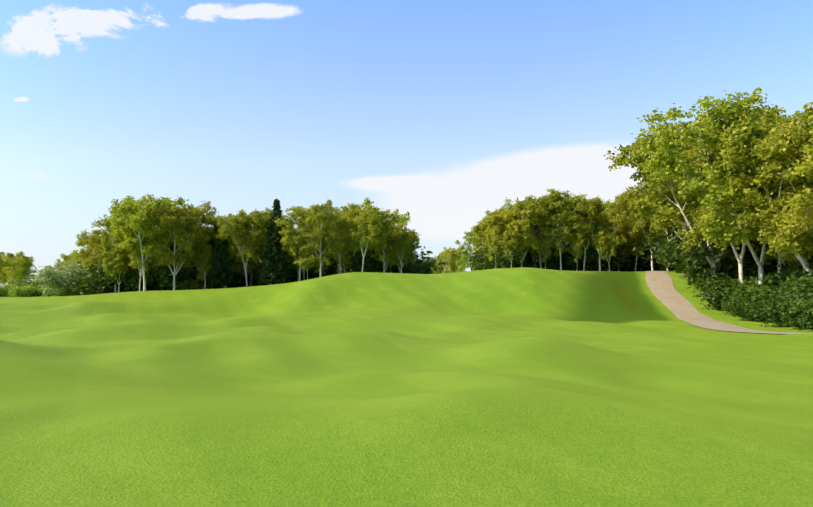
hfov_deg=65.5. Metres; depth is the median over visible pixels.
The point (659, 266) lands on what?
shrub
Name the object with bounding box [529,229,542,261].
birch tree
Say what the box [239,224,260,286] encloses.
birch tree
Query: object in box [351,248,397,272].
shrub
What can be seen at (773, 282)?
shrub
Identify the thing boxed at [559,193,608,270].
birch tree
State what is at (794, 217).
birch tree
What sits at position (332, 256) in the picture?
birch tree
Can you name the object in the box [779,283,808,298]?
shrub
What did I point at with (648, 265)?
shrub
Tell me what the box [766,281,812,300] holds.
shrub
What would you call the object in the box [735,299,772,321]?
shrub
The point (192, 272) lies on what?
shrub
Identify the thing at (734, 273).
shrub
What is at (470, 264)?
shrub
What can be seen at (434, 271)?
birch tree
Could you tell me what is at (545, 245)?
birch tree
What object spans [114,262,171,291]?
shrub
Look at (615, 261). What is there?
shrub
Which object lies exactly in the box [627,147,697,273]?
birch tree
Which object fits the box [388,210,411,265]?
birch tree
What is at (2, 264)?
birch tree
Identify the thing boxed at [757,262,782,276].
shrub
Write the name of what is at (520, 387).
ground
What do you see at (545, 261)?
shrub
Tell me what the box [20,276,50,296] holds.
bush
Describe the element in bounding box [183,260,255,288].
shrub
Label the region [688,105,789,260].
birch tree
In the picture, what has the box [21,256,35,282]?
birch tree
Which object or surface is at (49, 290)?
bush
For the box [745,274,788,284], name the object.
shrub
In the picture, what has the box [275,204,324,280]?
birch tree
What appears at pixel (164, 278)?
shrub
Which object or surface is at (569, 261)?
shrub
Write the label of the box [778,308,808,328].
shrub
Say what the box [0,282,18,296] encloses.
bush
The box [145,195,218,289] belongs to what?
birch tree
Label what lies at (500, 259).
shrub
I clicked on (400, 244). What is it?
birch tree
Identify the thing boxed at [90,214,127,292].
birch tree
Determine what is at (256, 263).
birch tree
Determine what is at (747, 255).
shrub
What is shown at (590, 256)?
shrub
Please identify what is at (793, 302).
shrub
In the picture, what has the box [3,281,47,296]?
bush
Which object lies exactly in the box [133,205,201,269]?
birch tree
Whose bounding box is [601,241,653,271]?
shrub
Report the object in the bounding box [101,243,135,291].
birch tree
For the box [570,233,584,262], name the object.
birch tree
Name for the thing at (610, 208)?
birch tree
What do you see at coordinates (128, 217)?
birch tree
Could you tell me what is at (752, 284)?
shrub
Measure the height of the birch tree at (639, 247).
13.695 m
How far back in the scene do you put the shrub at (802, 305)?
50.45 m
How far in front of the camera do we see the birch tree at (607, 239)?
112.58 m
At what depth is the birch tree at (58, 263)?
220.64 m
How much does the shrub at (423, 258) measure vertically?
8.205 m
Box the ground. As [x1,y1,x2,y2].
[0,267,812,506]
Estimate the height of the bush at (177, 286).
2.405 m
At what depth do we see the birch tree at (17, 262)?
188.49 m
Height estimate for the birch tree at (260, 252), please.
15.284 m
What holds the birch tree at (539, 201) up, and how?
on the ground
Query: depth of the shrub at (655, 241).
106.19 m
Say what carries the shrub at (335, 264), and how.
on the ground
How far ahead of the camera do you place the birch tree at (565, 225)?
112.70 m
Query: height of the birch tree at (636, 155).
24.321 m
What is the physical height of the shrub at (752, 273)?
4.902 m
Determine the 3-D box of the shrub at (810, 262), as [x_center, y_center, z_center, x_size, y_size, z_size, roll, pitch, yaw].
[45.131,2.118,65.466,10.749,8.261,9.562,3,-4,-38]
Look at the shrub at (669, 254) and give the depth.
97.15 m
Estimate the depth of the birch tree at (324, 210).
107.81 m
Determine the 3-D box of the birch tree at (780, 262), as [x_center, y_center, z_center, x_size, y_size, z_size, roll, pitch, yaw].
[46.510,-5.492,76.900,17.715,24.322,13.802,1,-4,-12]
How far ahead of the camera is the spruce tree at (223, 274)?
111.83 m
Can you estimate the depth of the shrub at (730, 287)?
76.48 m
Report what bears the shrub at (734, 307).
on the ground
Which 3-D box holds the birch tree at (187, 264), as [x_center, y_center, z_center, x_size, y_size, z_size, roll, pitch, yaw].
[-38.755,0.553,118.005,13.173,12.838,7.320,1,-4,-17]
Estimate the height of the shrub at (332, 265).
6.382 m
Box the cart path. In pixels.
[645,271,803,333]
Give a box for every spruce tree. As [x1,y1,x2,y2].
[195,239,218,288]
[208,236,235,287]
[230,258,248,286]
[257,199,292,283]
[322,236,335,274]
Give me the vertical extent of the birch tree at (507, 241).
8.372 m
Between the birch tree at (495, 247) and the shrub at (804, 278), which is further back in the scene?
the birch tree at (495, 247)
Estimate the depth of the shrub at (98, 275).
114.09 m
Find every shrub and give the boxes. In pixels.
[68,259,130,294]
[110,262,172,292]
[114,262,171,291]
[117,263,157,290]
[149,263,181,290]
[170,267,194,289]
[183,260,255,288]
[186,261,231,288]
[230,271,247,287]
[239,274,262,286]
[250,258,319,284]
[290,260,334,281]
[290,267,329,281]
[321,246,391,272]
[322,259,343,275]
[333,248,393,272]
[336,259,361,272]
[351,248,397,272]
[387,259,427,273]
[408,246,447,273]
[463,253,478,270]
[469,241,535,269]
[470,245,488,269]
[476,249,498,269]
[480,251,538,267]
[525,250,566,270]
[527,238,591,270]
[535,256,564,269]
[564,250,594,270]
[582,243,598,270]
[582,243,640,270]
[588,254,610,270]
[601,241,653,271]
[624,230,686,270]
[630,261,643,271]
[631,243,662,270]
[633,227,704,270]
[649,238,716,272]
[650,253,671,270]
[657,234,769,288]
[681,266,701,284]
[688,273,745,295]
[692,272,730,290]
[692,284,736,309]
[696,244,787,271]
[703,272,756,282]
[715,277,755,297]
[720,291,742,315]
[720,295,777,321]
[728,244,811,275]
[728,264,769,277]
[728,269,747,283]
[730,278,768,296]
[733,289,762,315]
[734,276,796,296]
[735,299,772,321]
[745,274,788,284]
[750,285,782,303]
[750,298,793,326]
[755,281,793,299]
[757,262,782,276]
[757,265,812,289]
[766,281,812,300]
[766,287,812,325]
[767,264,810,286]
[767,289,812,329]
[770,260,799,277]
[771,263,812,293]
[775,260,812,287]
[778,295,811,314]
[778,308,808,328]
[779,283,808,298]
[784,240,812,276]
[796,305,812,328]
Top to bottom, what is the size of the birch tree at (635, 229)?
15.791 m
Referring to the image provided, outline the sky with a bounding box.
[0,0,812,286]
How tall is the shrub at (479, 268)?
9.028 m
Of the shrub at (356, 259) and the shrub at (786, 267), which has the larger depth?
the shrub at (356, 259)
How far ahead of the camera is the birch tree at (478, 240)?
167.13 m
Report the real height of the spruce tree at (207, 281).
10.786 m
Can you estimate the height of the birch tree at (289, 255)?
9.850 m
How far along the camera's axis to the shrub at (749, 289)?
70.81 m
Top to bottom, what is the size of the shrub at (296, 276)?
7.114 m
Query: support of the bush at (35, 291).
on the ground
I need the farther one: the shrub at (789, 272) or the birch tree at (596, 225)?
the birch tree at (596, 225)
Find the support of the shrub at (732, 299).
on the ground
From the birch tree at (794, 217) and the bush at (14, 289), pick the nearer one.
the birch tree at (794, 217)
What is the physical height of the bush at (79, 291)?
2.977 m
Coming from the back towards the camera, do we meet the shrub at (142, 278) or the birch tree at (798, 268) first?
the shrub at (142, 278)
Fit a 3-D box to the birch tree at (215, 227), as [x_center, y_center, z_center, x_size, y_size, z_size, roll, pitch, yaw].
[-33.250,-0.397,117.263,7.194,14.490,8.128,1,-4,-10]
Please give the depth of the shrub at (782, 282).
65.60 m
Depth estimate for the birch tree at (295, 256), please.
112.67 m
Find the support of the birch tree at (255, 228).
on the ground
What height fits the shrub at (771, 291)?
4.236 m
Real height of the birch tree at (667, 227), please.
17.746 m
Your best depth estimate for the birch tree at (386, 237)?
111.08 m
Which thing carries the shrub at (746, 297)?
on the ground
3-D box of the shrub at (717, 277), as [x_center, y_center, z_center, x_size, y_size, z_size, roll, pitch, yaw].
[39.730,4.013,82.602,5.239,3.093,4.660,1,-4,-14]
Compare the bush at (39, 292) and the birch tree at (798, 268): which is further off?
the bush at (39, 292)
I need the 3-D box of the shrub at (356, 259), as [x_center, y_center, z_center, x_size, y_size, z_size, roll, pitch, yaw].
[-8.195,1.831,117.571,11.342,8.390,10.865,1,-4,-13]
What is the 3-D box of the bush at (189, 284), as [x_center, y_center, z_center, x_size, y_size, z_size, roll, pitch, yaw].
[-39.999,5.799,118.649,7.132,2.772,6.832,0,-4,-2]
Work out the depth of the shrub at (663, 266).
116.95 m
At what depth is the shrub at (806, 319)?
49.00 m
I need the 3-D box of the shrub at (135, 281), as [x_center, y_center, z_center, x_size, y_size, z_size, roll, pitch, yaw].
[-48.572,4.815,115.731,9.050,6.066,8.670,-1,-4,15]
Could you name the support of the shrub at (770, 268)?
on the ground
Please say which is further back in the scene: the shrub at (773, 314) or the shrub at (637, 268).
the shrub at (637, 268)
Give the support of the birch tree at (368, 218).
on the ground
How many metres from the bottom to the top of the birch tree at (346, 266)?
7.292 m
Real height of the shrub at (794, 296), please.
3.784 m
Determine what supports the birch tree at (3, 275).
on the ground
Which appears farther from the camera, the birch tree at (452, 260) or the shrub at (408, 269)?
the birch tree at (452, 260)
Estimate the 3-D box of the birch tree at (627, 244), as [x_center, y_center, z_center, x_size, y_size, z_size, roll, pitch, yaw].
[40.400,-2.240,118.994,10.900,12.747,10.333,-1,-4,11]
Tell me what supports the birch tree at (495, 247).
on the ground
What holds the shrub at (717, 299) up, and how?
on the ground
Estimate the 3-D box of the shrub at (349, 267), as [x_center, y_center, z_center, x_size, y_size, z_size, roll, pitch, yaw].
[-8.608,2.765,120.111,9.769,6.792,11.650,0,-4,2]
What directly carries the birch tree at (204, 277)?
on the ground
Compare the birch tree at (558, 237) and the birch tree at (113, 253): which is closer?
the birch tree at (113, 253)
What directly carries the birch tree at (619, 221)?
on the ground
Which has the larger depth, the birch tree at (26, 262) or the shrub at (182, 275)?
the birch tree at (26, 262)
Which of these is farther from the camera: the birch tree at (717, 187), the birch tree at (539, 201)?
the birch tree at (539, 201)
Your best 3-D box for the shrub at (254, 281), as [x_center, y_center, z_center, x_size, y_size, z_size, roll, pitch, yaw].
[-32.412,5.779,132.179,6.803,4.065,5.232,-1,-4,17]
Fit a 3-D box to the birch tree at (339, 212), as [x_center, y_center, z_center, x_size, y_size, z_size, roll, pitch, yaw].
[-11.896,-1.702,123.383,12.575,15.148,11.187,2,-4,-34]
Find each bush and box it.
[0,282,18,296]
[0,290,12,296]
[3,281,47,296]
[3,283,37,296]
[15,285,42,296]
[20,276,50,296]
[22,285,46,296]
[28,259,93,296]
[42,286,59,295]
[57,287,86,295]
[73,286,89,294]
[167,279,193,289]
[177,279,203,289]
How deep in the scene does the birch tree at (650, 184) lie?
92.02 m
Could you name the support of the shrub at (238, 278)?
on the ground
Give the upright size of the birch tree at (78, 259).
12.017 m
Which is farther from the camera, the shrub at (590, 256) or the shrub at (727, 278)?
the shrub at (590, 256)
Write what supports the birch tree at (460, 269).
on the ground
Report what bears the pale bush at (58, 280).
on the ground
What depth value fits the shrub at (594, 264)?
122.72 m
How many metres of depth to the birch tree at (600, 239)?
111.73 m
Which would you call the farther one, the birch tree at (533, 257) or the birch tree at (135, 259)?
the birch tree at (533, 257)
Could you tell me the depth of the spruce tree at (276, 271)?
109.77 m
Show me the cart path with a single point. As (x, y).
(669, 296)
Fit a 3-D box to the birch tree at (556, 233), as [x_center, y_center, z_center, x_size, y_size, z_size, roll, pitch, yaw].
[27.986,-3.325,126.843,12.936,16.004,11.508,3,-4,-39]
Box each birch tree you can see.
[0,251,7,273]
[0,251,33,280]
[0,256,20,285]
[4,256,25,284]
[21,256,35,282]
[54,259,65,274]
[59,250,85,267]
[69,256,88,271]
[75,229,136,272]
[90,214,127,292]
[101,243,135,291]
[106,193,185,290]
[128,233,161,290]
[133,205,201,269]
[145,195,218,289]
[165,225,227,288]
[183,235,201,277]
[196,243,213,288]
[197,246,213,288]
[205,213,243,287]
[211,209,270,286]
[238,252,255,276]
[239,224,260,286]
[242,244,263,282]
[247,207,295,284]
[250,216,282,284]
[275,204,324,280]
[287,239,302,273]
[293,248,311,274]
[295,199,344,276]
[295,207,326,264]
[298,234,319,279]
[311,208,359,250]
[313,243,331,276]
[321,207,359,273]
[322,210,367,273]
[326,230,349,273]
[336,242,351,272]
[337,197,391,271]
[367,209,400,272]
[372,231,399,270]
[387,229,419,272]
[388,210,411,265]
[390,229,413,272]
[430,258,440,273]
[435,246,463,272]
[454,231,481,267]
[456,259,468,271]
[470,208,524,267]
[472,236,484,266]
[482,196,557,266]
[487,219,507,268]
[500,228,523,267]
[502,194,563,267]
[525,225,543,264]
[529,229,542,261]
[535,188,585,269]
[538,230,554,268]
[546,207,568,242]
[556,195,589,270]
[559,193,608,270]
[569,192,643,270]
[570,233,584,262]
[592,231,620,270]
[596,209,649,270]
[601,226,616,267]
[602,191,655,240]
[604,106,761,279]
[611,185,678,270]
[615,216,654,270]
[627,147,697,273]
[630,87,812,286]
[632,101,773,243]
[633,122,706,244]
[639,180,687,270]
[646,166,705,251]
[666,103,790,283]
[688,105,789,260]
[709,102,812,274]
[720,218,788,275]
[736,120,810,272]
[748,234,785,270]
[769,139,812,251]
[785,235,808,271]
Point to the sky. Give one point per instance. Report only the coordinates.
(442, 112)
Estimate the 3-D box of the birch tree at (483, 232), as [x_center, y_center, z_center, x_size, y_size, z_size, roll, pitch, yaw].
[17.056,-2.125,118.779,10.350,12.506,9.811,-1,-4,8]
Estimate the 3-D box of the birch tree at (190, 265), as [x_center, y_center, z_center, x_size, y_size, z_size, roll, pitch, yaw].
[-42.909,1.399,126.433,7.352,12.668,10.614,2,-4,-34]
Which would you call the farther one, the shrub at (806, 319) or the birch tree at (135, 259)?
the birch tree at (135, 259)
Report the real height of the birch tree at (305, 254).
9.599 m
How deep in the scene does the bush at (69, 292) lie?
120.78 m
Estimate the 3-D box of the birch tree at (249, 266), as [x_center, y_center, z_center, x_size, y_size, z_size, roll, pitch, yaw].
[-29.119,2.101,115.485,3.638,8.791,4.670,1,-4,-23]
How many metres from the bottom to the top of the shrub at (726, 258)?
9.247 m
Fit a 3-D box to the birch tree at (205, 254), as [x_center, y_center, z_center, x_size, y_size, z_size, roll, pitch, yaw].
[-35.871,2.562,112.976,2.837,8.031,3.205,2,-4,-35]
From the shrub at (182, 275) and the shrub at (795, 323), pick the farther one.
the shrub at (182, 275)
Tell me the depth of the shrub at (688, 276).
87.14 m
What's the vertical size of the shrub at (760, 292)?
3.985 m
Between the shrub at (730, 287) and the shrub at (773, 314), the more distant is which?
the shrub at (730, 287)
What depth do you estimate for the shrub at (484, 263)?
127.03 m
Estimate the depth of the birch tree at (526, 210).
112.36 m
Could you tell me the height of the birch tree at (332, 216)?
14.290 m
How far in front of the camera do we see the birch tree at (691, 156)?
77.54 m
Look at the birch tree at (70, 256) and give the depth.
185.03 m
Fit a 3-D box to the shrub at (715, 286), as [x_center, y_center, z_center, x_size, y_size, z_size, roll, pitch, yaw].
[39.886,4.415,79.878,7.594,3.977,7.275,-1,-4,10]
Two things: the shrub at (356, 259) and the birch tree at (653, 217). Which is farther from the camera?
the shrub at (356, 259)
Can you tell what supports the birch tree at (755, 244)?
on the ground
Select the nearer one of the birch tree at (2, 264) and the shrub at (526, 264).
the shrub at (526, 264)
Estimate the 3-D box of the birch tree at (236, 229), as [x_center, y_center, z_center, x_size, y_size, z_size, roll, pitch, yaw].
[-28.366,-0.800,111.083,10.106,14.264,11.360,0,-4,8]
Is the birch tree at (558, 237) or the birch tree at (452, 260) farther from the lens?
the birch tree at (452, 260)
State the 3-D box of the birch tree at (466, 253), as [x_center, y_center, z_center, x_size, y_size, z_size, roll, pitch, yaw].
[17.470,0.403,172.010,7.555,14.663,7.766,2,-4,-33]
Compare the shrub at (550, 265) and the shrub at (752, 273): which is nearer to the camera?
the shrub at (752, 273)
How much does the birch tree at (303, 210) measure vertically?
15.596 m
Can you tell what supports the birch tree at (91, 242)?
on the ground
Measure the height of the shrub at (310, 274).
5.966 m
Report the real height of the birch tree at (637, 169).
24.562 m
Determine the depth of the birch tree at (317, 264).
111.12 m
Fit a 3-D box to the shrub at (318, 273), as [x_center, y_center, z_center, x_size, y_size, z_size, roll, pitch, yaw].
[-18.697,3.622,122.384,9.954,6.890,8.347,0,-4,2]
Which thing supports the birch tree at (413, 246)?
on the ground
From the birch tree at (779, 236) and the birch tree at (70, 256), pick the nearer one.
the birch tree at (779, 236)
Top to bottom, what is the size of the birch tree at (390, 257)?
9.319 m
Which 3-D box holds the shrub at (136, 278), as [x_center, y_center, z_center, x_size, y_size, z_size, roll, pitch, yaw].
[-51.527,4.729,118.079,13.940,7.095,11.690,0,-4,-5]
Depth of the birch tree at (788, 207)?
66.70 m
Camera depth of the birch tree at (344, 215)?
117.26 m
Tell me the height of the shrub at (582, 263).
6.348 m
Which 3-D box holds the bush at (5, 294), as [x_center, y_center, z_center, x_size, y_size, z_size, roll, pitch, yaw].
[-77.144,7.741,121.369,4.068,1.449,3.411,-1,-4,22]

